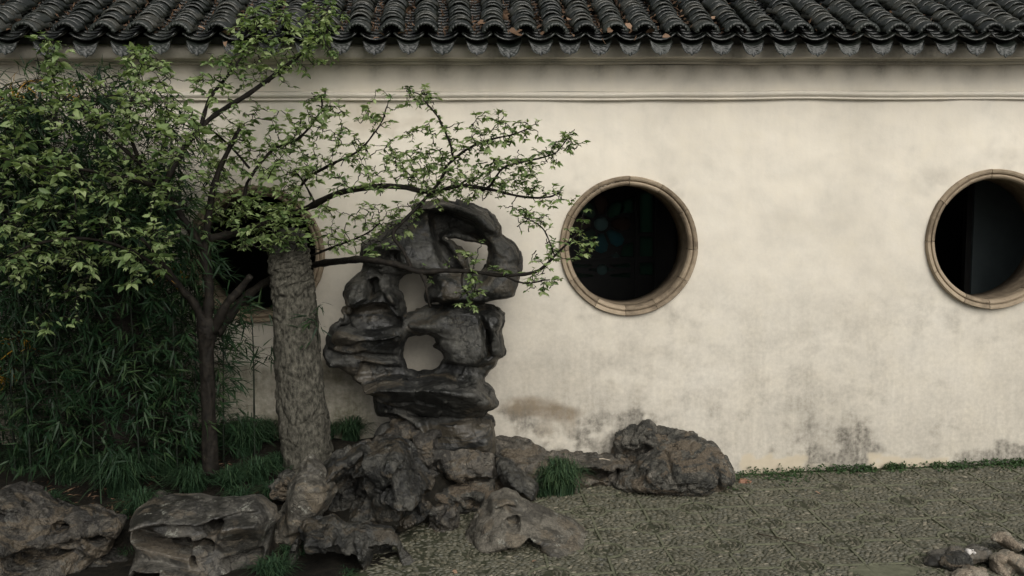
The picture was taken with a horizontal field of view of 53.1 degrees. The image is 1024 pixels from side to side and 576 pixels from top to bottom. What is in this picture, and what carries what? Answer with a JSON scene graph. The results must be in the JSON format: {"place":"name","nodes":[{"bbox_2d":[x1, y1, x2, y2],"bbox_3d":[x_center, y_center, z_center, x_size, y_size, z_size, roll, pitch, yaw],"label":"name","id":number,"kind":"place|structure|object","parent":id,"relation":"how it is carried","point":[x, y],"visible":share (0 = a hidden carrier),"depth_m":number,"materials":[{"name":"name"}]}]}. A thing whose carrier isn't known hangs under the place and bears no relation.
{"place":"outdoors","nodes":[
{"label":"outdoors","id":0,"kind":"place"},
{"bbox_2d":[0,437,469,575],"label":"garden bed soil","id":1,"kind":"structure","parent":0,"point":[326,564],"depth_m":6.63,"materials":[{"name":"brown soil"}]},
{"bbox_2d":[0,102,53,460],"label":"bamboo","id":2,"kind":"object","parent":1,"relation":"on","point":[20,429],"visible":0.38,"depth_m":6.59,"materials":[{"name":"green plant"}]},
{"bbox_2d":[0,420,56,446],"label":"grass clump","id":3,"kind":"object","parent":1,"relation":"on","point":[41,438],"visible":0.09,"depth_m":7.28,"materials":[{"name":"green plant"}]},
{"bbox_2d":[0,88,59,459],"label":"bamboo","id":4,"kind":"object","parent":1,"relation":"on","point":[3,432],"visible":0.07,"depth_m":6.96,"materials":[{"name":"green plant"}]},
{"bbox_2d":[0,436,64,475],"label":"grass clump","id":5,"kind":"object","parent":1,"relation":"on","point":[21,462],"visible":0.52,"depth_m":6.90,"materials":[{"name":"green plant"}]},
{"bbox_2d":[0,98,81,479],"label":"bamboo","id":6,"kind":"object","parent":1,"relation":"on","point":[14,434],"visible":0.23,"depth_m":6.72,"materials":[{"name":"green plant"}]},
{"bbox_2d":[0,60,88,470],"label":"bamboo","id":7,"kind":"object","parent":1,"relation":"on","point":[21,188],"visible":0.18,"depth_m":6.70,"materials":[{"name":"green plant"}]},
{"bbox_2d":[0,81,94,448],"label":"bamboo","id":8,"kind":"object","parent":1,"relation":"on","point":[19,396],"visible":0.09,"depth_m":6.97,"materials":[{"name":"green plant"}]},
{"bbox_2d":[0,88,99,482],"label":"bamboo","id":9,"kind":"object","parent":1,"relation":"on","point":[26,438],"visible":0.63,"depth_m":6.48,"materials":[{"name":"green plant"}]},
{"bbox_2d":[0,54,108,436],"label":"bamboo","id":10,"kind":"object","parent":1,"relation":"on","point":[29,98],"visible":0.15,"depth_m":6.77,"materials":[{"name":"green plant"}]},
{"bbox_2d":[0,96,121,484],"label":"bamboo","id":11,"kind":"object","parent":1,"relation":"on","point":[40,128],"visible":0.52,"depth_m":6.51,"materials":[{"name":"green plant"}]},
{"bbox_2d":[19,445,102,485],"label":"grass clump","id":12,"kind":"object","parent":1,"relation":"on","point":[64,478],"visible":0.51,"depth_m":6.74,"materials":[{"name":"green plant"}]},
{"bbox_2d":[45,487,78,504],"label":"grass clump","id":13,"kind":"object","parent":1,"relation":"on","point":[54,493],"visible":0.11,"depth_m":6.46,"materials":[{"name":"green plant"}]},
{"bbox_2d":[0,481,126,575],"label":"pitted rock","id":14,"kind":"object","parent":1,"relation":"on","point":[43,532],"visible":0.97,"depth_m":5.75,"materials":[{"name":"grey stone"}]},
{"bbox_2d":[42,418,91,447],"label":"grass clump","id":15,"kind":"object","parent":1,"relation":"on","point":[76,423],"visible":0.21,"depth_m":7.31,"materials":[{"name":"green plant"}]},
{"bbox_2d":[16,126,160,491],"bbox_3d":[-2.709,0.193,6.521,0.899,2.451,0.856,-1,6,-3],"label":"bamboo","id":16,"kind":"object","parent":1,"relation":"on","point":[85,321],"visible":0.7,"depth_m":6.47,"materials":[{"name":"green plant"}]},
{"bbox_2d":[53,439,131,472],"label":"grass clump","id":17,"kind":"object","parent":1,"relation":"on","point":[84,446],"visible":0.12,"depth_m":6.90,"materials":[{"name":"green plant"}]},
{"bbox_2d":[36,75,170,457],"bbox_3d":[-2.687,-0.001,6.727,0.860,2.699,0.832,3,7,33],"label":"bamboo","id":18,"kind":"object","parent":1,"relation":"on","point":[94,131],"visible":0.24,"depth_m":6.58,"materials":[{"name":"green plant"}]},
{"bbox_2d":[38,54,177,451],"bbox_3d":[-2.788,-0.170,6.984,0.980,2.798,0.749,-1,6,-3],"label":"bamboo","id":19,"kind":"object","parent":1,"relation":"on","point":[109,67],"visible":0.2,"depth_m":6.78,"materials":[{"name":"green plant"}]},
{"bbox_2d":[55,446,180,503],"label":"grass clump","id":20,"kind":"object","parent":1,"relation":"on","point":[123,480],"visible":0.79,"depth_m":6.57,"materials":[{"name":"green plant"}]},
{"bbox_2d":[112,546,133,555],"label":"grass clump","id":21,"kind":"object","parent":1,"relation":"on","point":[124,551],"visible":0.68,"depth_m":6.00,"materials":[{"name":"green plant"}]},
{"bbox_2d":[57,194,201,489],"bbox_3d":[-2.430,0.393,6.602,0.910,2.041,0.803,4,7,37],"label":"bamboo","id":22,"kind":"object","parent":1,"relation":"on","point":[139,293],"visible":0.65,"depth_m":6.51,"materials":[{"name":"green plant"}]},
{"bbox_2d":[78,145,201,479],"bbox_3d":[-2.427,0.210,6.713,0.901,2.282,0.849,-1,6,-3],"label":"bamboo","id":23,"kind":"object","parent":1,"relation":"on","point":[113,350],"visible":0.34,"depth_m":6.61,"materials":[{"name":"green plant"}]},
{"bbox_2d":[102,485,180,518],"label":"grass clump","id":24,"kind":"object","parent":1,"relation":"on","point":[139,498],"visible":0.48,"depth_m":6.28,"materials":[{"name":"green plant"}]},
{"bbox_2d":[90,70,219,446],"bbox_3d":[-2.445,-0.088,6.942,0.854,2.670,0.873,-1,6,-3],"label":"bamboo","id":25,"kind":"object","parent":1,"relation":"on","point":[155,106],"visible":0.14,"depth_m":6.78,"materials":[{"name":"green plant"}]},
{"bbox_2d":[33,460,278,516],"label":"bed litter","id":26,"kind":"object","parent":1,"relation":"on","point":[112,508],"visible":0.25,"depth_m":6.66,"materials":[{"name":"brown plant"}]},
{"bbox_2d":[146,415,177,446],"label":"grass clump","id":27,"kind":"object","parent":1,"relation":"on","point":[161,431],"visible":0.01,"depth_m":7.35,"materials":[{"name":"green plant"}]},
{"bbox_2d":[152,490,171,496],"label":"bed edge stone","id":28,"kind":"object","parent":1,"relation":"on","point":[163,493],"visible":0.3,"depth_m":6.36,"materials":[{"name":"grey stone"}]},
{"bbox_2d":[140,445,194,477],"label":"grass clump","id":29,"kind":"object","parent":1,"relation":"on","point":[170,462],"visible":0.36,"depth_m":6.91,"materials":[{"name":"green plant"}]},
{"bbox_2d":[153,417,187,446],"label":"grass clump","id":30,"kind":"object","parent":1,"relation":"on","point":[166,438],"visible":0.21,"depth_m":7.34,"materials":[{"name":"green plant"}]},
{"bbox_2d":[109,165,245,484],"bbox_3d":[-2.197,0.293,6.666,0.873,2.200,0.794,-1,6,-3],"label":"bamboo","id":31,"kind":"object","parent":1,"relation":"on","point":[170,210],"visible":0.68,"depth_m":6.57,"materials":[{"name":"green plant"}]},
{"bbox_2d":[132,110,247,457],"bbox_3d":[-2.271,0.007,7.011,0.817,2.437,0.824,-3,6,-28],"label":"bamboo","id":32,"kind":"object","parent":1,"relation":"on","point":[180,169],"visible":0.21,"depth_m":6.88,"materials":[{"name":"green plant"}]},
{"bbox_2d":[146,460,242,493],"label":"grass clump","id":33,"kind":"object","parent":1,"relation":"on","point":[191,478],"visible":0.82,"depth_m":6.63,"materials":[{"name":"green plant"}]},
{"bbox_2d":[136,233,260,464],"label":"bamboo","id":34,"kind":"object","parent":1,"relation":"on","point":[193,269],"visible":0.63,"depth_m":6.74,"materials":[{"name":"green plant"}]},
{"bbox_2d":[178,427,225,446],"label":"grass clump","id":35,"kind":"object","parent":1,"relation":"on","point":[200,437],"visible":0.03,"depth_m":7.34,"materials":[{"name":"green plant"}]},
{"bbox_2d":[128,493,279,575],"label":"hollowed rock","id":36,"kind":"object","parent":1,"relation":"on","point":[189,534],"visible":0.96,"depth_m":5.72,"materials":[{"name":"grey stone"}]},
{"bbox_2d":[199,421,234,444],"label":"grass clump","id":37,"kind":"object","parent":1,"relation":"on","point":[220,428],"visible":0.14,"depth_m":7.37,"materials":[{"name":"green plant"}]},
{"bbox_2d":[173,282,266,462],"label":"bamboo","id":38,"kind":"object","parent":1,"relation":"on","point":[225,349],"visible":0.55,"depth_m":6.90,"materials":[{"name":"green plant"}]},
{"bbox_2d":[200,463,263,493],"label":"grass clump","id":39,"kind":"object","parent":1,"relation":"on","point":[233,476],"visible":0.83,"depth_m":6.69,"materials":[{"name":"green plant"}]},
{"bbox_2d":[214,483,262,496],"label":"grass clump","id":40,"kind":"object","parent":1,"relation":"on","point":[239,491],"visible":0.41,"depth_m":6.54,"materials":[{"name":"green plant"}]},
{"bbox_2d":[199,411,278,459],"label":"grass clump","id":41,"kind":"object","parent":1,"relation":"on","point":[244,438],"visible":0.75,"depth_m":7.12,"materials":[{"name":"green plant"}]},
{"bbox_2d":[223,288,274,457],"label":"bamboo","id":42,"kind":"object","parent":1,"relation":"on","point":[254,356],"visible":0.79,"depth_m":6.95,"materials":[{"name":"green plant"}]},
{"bbox_2d":[220,453,289,487],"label":"grass clump","id":43,"kind":"object","parent":1,"relation":"on","point":[259,466],"visible":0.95,"depth_m":6.79,"materials":[{"name":"green plant"}]},
{"bbox_2d":[250,479,273,500],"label":"grass clump","id":44,"kind":"object","parent":1,"relation":"on","point":[266,490],"visible":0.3,"depth_m":6.61,"materials":[{"name":"green plant"}]},
{"bbox_2d":[256,417,278,441],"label":"grass clump","id":45,"kind":"object","parent":1,"relation":"on","point":[270,435],"visible":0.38,"depth_m":7.39,"materials":[{"name":"green plant"}]},
{"bbox_2d":[232,550,305,575],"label":"grass clump","id":46,"kind":"object","parent":1,"relation":"on","point":[273,564],"visible":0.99,"depth_m":5.76,"materials":[{"name":"green plant"}]},
{"bbox_2d":[254,450,285,471],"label":"grass clump","id":47,"kind":"object","parent":1,"relation":"on","point":[279,456],"visible":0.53,"depth_m":6.98,"materials":[{"name":"green plant"}]},
{"bbox_2d":[268,469,295,501],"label":"knobbly stone","id":48,"kind":"object","parent":1,"relation":"on","point":[277,487],"visible":0.69,"depth_m":6.45,"materials":[{"name":"grey stone"}]},
{"bbox_2d":[274,540,305,559],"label":"grass clump","id":49,"kind":"object","parent":1,"relation":"on","point":[286,547],"visible":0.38,"depth_m":6.05,"materials":[{"name":"green plant"}]},
{"bbox_2d":[0,0,598,475],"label":"leafy tree","id":50,"kind":"object","parent":1,"relation":"on","point":[210,326],"visible":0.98,"depth_m":6.39,"materials":[{"name":"green plant"}]},
{"bbox_2d":[267,227,333,470],"bbox_3d":[-1.407,0.504,6.943,0.459,1.835,0.401,-1,6,-3],"label":"cut tree","id":51,"kind":"object","parent":1,"relation":"on","point":[304,421],"visible":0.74,"depth_m":6.82,"materials":[{"name":"grey plant"}]},
{"bbox_2d":[286,302,330,354],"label":"bamboo","id":52,"kind":"object","parent":1,"relation":"on","point":[309,324],"visible":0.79,"depth_m":6.75,"materials":[{"name":"green plant"}]},
{"bbox_2d":[330,422,347,439],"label":"grass clump","id":53,"kind":"object","parent":1,"relation":"on","point":[333,431],"visible":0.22,"depth_m":7.42,"materials":[{"name":"green plant"}]},
{"bbox_2d":[330,415,378,441],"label":"grass clump","id":54,"kind":"object","parent":1,"relation":"on","point":[349,426],"visible":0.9,"depth_m":7.41,"materials":[{"name":"green plant"}]},
{"bbox_2d":[428,503,459,532],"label":"striated rock","id":55,"kind":"object","parent":1,"relation":"on","point":[443,518],"visible":0.85,"depth_m":6.50,"materials":[{"name":"grey stone"}]},
{"bbox_2d":[435,474,495,511],"bbox_3d":[-0.363,1.359,6.999,0.520,0.375,0.532,-1,6,-3],"label":"ledge rock","id":56,"kind":"object","parent":1,"relation":"on","point":[469,496],"visible":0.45,"depth_m":6.85,"materials":[{"name":"grey stone"}]},
{"bbox_2d":[372,413,504,490],"bbox_3d":[-0.434,1.244,7.138,1.072,0.794,0.657,-1,6,-3],"label":"pedestal rock","id":57,"kind":"object","parent":56,"relation":"on","point":[460,465],"visible":0.25,"depth_m":6.89,"materials":[{"name":"grey stone"}]},
{"bbox_2d":[323,198,522,455],"bbox_3d":[-0.606,0.293,6.933,1.386,1.790,0.733,-1,6,-3],"label":"scholar rock","id":58,"kind":"object","parent":57,"relation":"on","point":[452,397],"visible":0.88,"depth_m":6.88,"materials":[{"name":"stone"}]},
{"bbox_2d":[496,435,633,487],"bbox_3d":[0.370,1.300,7.417,1.087,0.437,0.603,-1,6,-3],"label":"shelf stone","id":59,"kind":"object","parent":1,"relation":"on","point":[524,454],"visible":0.52,"depth_m":7.38,"materials":[{"name":"grey stone"}]},
{"bbox_2d":[354,463,1023,575],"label":"courtyard paving","id":60,"kind":"structure","parent":0,"point":[882,522],"depth_m":6.42,"materials":[{"name":"grey gravel"}]},
{"bbox_2d":[274,454,337,545],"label":"slanting slab","id":61,"kind":"structure","parent":60,"relation":"on","point":[310,492],"depth_m":6.08,"materials":[{"name":"grey stone"}]},
{"bbox_2d":[287,513,414,571],"bbox_3d":[-0.953,1.581,5.913,0.798,0.496,0.540,-1,6,-3],"label":"cavern rock","id":62,"kind":"object","parent":60,"relation":"on","point":[365,542],"visible":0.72,"depth_m":5.89,"materials":[{"name":"stone"}]},
{"bbox_2d":[336,565,365,575],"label":"grass clump","id":63,"kind":"object","parent":60,"relation":"on","point":[349,573],"visible":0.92,"depth_m":5.76,"materials":[{"name":"green plant"}]},
{"bbox_2d":[323,435,434,534],"bbox_3d":[-0.900,1.302,6.393,0.798,0.727,0.710,1,6,10],"label":"crag boulder","id":64,"kind":"object","parent":60,"relation":"on","point":[390,481],"visible":0.71,"depth_m":6.28,"materials":[{"name":"stone"}]},
{"bbox_2d":[495,455,538,501],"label":"hanging rock","id":65,"kind":"object","parent":60,"relation":"on","point":[520,481],"visible":0.91,"depth_m":6.89,"materials":[{"name":"stone"}]},
{"bbox_2d":[465,487,588,557],"bbox_3d":[0.103,1.482,6.354,0.876,0.430,0.726,-1,6,-3],"label":"flat rock","id":66,"kind":"object","parent":60,"relation":"on","point":[504,518],"visible":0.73,"depth_m":6.24,"materials":[{"name":"grey stone"}]},
{"bbox_2d":[536,485,549,497],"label":"grass clump","id":67,"kind":"object","parent":60,"relation":"on","point":[544,493],"visible":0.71,"depth_m":7.16,"materials":[{"name":"green plant"}]},
{"bbox_2d":[531,453,597,496],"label":"grass clump","id":68,"kind":"object","parent":60,"relation":"on","point":[560,477],"visible":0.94,"depth_m":7.17,"materials":[{"name":"green plant"}]},
{"bbox_2d":[613,438,735,496],"bbox_3d":[1.179,1.313,7.349,0.895,0.458,0.662,-1,6,-3],"label":"wall boulder","id":69,"kind":"object","parent":60,"relation":"on","point":[692,467],"depth_m":7.17,"materials":[{"name":"grey stone"}]},
{"bbox_2d":[611,419,706,461],"bbox_3d":[1.136,1.149,7.576,0.811,0.364,0.364,-1,6,-3],"label":"wall rock cap","id":70,"kind":"object","parent":69,"relation":"on","point":[632,442],"visible":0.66,"depth_m":7.49,"materials":[{"name":"grey stone"}]},
{"bbox_2d":[738,478,751,482],"bbox_3d":[1.694,1.411,7.460,0.098,0.046,0.075,2,6,20],"label":"brick chip","id":71,"kind":"object","parent":60,"relation":"on","point":[741,480],"visible":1,"depth_m":7.44,"materials":[{"name":"orange brick"}]},
{"bbox_2d":[757,533,817,547],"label":"fallen twig","id":72,"kind":"object","parent":60,"relation":"on","point":[785,539],"visible":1,"depth_m":6.21,"materials":[{"name":"brown wood"}]},
{"bbox_2d":[727,457,1023,492],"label":"wall weeds","id":73,"kind":"object","parent":60,"relation":"on","point":[1015,462],"depth_m":7.69,"materials":[{"name":"green plant"}]},
{"bbox_2d":[938,550,973,570],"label":"grey cobble rock","id":74,"kind":"object","parent":60,"relation":"on","point":[953,560],"visible":0.77,"depth_m":5.72,"materials":[{"name":"stone"}]},
{"bbox_2d":[923,543,992,567],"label":"mud rock","id":75,"kind":"object","parent":60,"relation":"on","point":[981,555],"visible":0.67,"depth_m":5.80,"materials":[{"name":"grey stone"}]},
{"bbox_2d":[965,548,975,554],"bbox_3d":[2.581,1.508,5.796,0.078,0.066,0.054,-2,6,-15],"label":"white chip","id":76,"kind":"object","parent":75,"relation":"on","point":[969,551],"visible":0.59,"depth_m":5.79,"materials":[{"name":"stone"}]},
{"bbox_2d":[950,565,988,575],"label":"round rock","id":77,"kind":"object","parent":60,"relation":"on","point":[967,570],"visible":1,"depth_m":5.59,"materials":[{"name":"beige stone"}]},
{"bbox_2d":[989,549,1023,575],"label":"layered rock","id":78,"kind":"object","parent":60,"relation":"on","point":[1004,562],"visible":0.96,"depth_m":5.67,"materials":[{"name":"beige stone"}]},
{"bbox_2d":[990,531,1023,552],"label":"slab rock","id":79,"kind":"object","parent":60,"relation":"on","point":[1006,540],"visible":0.99,"depth_m":5.92,"materials":[{"name":"grey stone"}]},
{"label":"ground","id":80,"kind":"structure","parent":0,"visible":0},
{"bbox_2d":[89,546,127,566],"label":"slab","id":81,"kind":"structure","parent":80,"relation":"on","point":[105,560],"depth_m":5.95,"materials":[{"name":"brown stone"}]},
{"bbox_2d":[0,0,1023,473],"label":"garden wall","id":82,"kind":"structure","parent":80,"relation":"on","point":[796,174],"depth_m":7.48,"materials":[{"name":"white paint"}]},
{"bbox_2d":[185,185,324,322],"bbox_3d":[-1.845,-0.257,7.496,0.984,0.984,0.380,-1,6,-3],"label":"round window","id":83,"kind":"structure","parent":82,"relation":"in","point":[318,271],"depth_m":7.34,"materials":[{"name":"stone"}]},
{"bbox_2d":[0,0,1013,35],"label":"roof litter","id":84,"kind":"object","parent":82,"relation":"on","point":[444,29],"visible":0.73,"depth_m":7.19,"materials":[{"name":"brown plant"}]},
{"bbox_2d":[509,27,521,32],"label":"fallen leaf","id":85,"kind":"object","parent":82,"relation":"on","point":[511,30],"visible":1,"depth_m":6.89,"materials":[{"name":"brown plant"}]},
{"bbox_2d":[559,176,697,315],"bbox_3d":[0.844,-0.322,7.637,1.018,1.023,0.380,-1,6,-3],"label":"round window","id":86,"kind":"structure","parent":82,"relation":"in","point":[686,257],"depth_m":7.49,"materials":[{"name":"stone"}]},
{"bbox_2d":[625,23,632,30],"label":"fallen leaf","id":87,"kind":"object","parent":82,"relation":"on","point":[629,25],"visible":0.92,"depth_m":7.03,"materials":[{"name":"brown plant"}]},
{"bbox_2d":[925,169,1023,309],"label":"round window","id":88,"kind":"structure","parent":82,"relation":"in","point":[1011,181],"depth_m":7.63,"materials":[{"name":"stone"}]},
{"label":"corridor floor","id":89,"kind":"structure","parent":0,"visible":0},
{"bbox_2d":[210,64,963,306],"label":"corridor wall","id":90,"kind":"structure","parent":89,"relation":"on","point":[947,241],"depth_m":9.97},
{"bbox_2d":[569,186,675,303],"bbox_3d":[0.990,-0.410,10.137,1.300,1.654,0.060,-1,6,-3],"label":"lattice window","id":91,"kind":"structure","parent":90,"relation":"attached to","point":[633,253],"depth_m":10.15,"materials":[{"name":"black glass"}]},
{"bbox_2d":[961,180,1023,298],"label":"partition panel","id":92,"kind":"object","parent":89,"relation":"on","point":[993,238],"visible":0.26,"depth_m":8.82,"materials":[{"name":"stone"}]}
]}

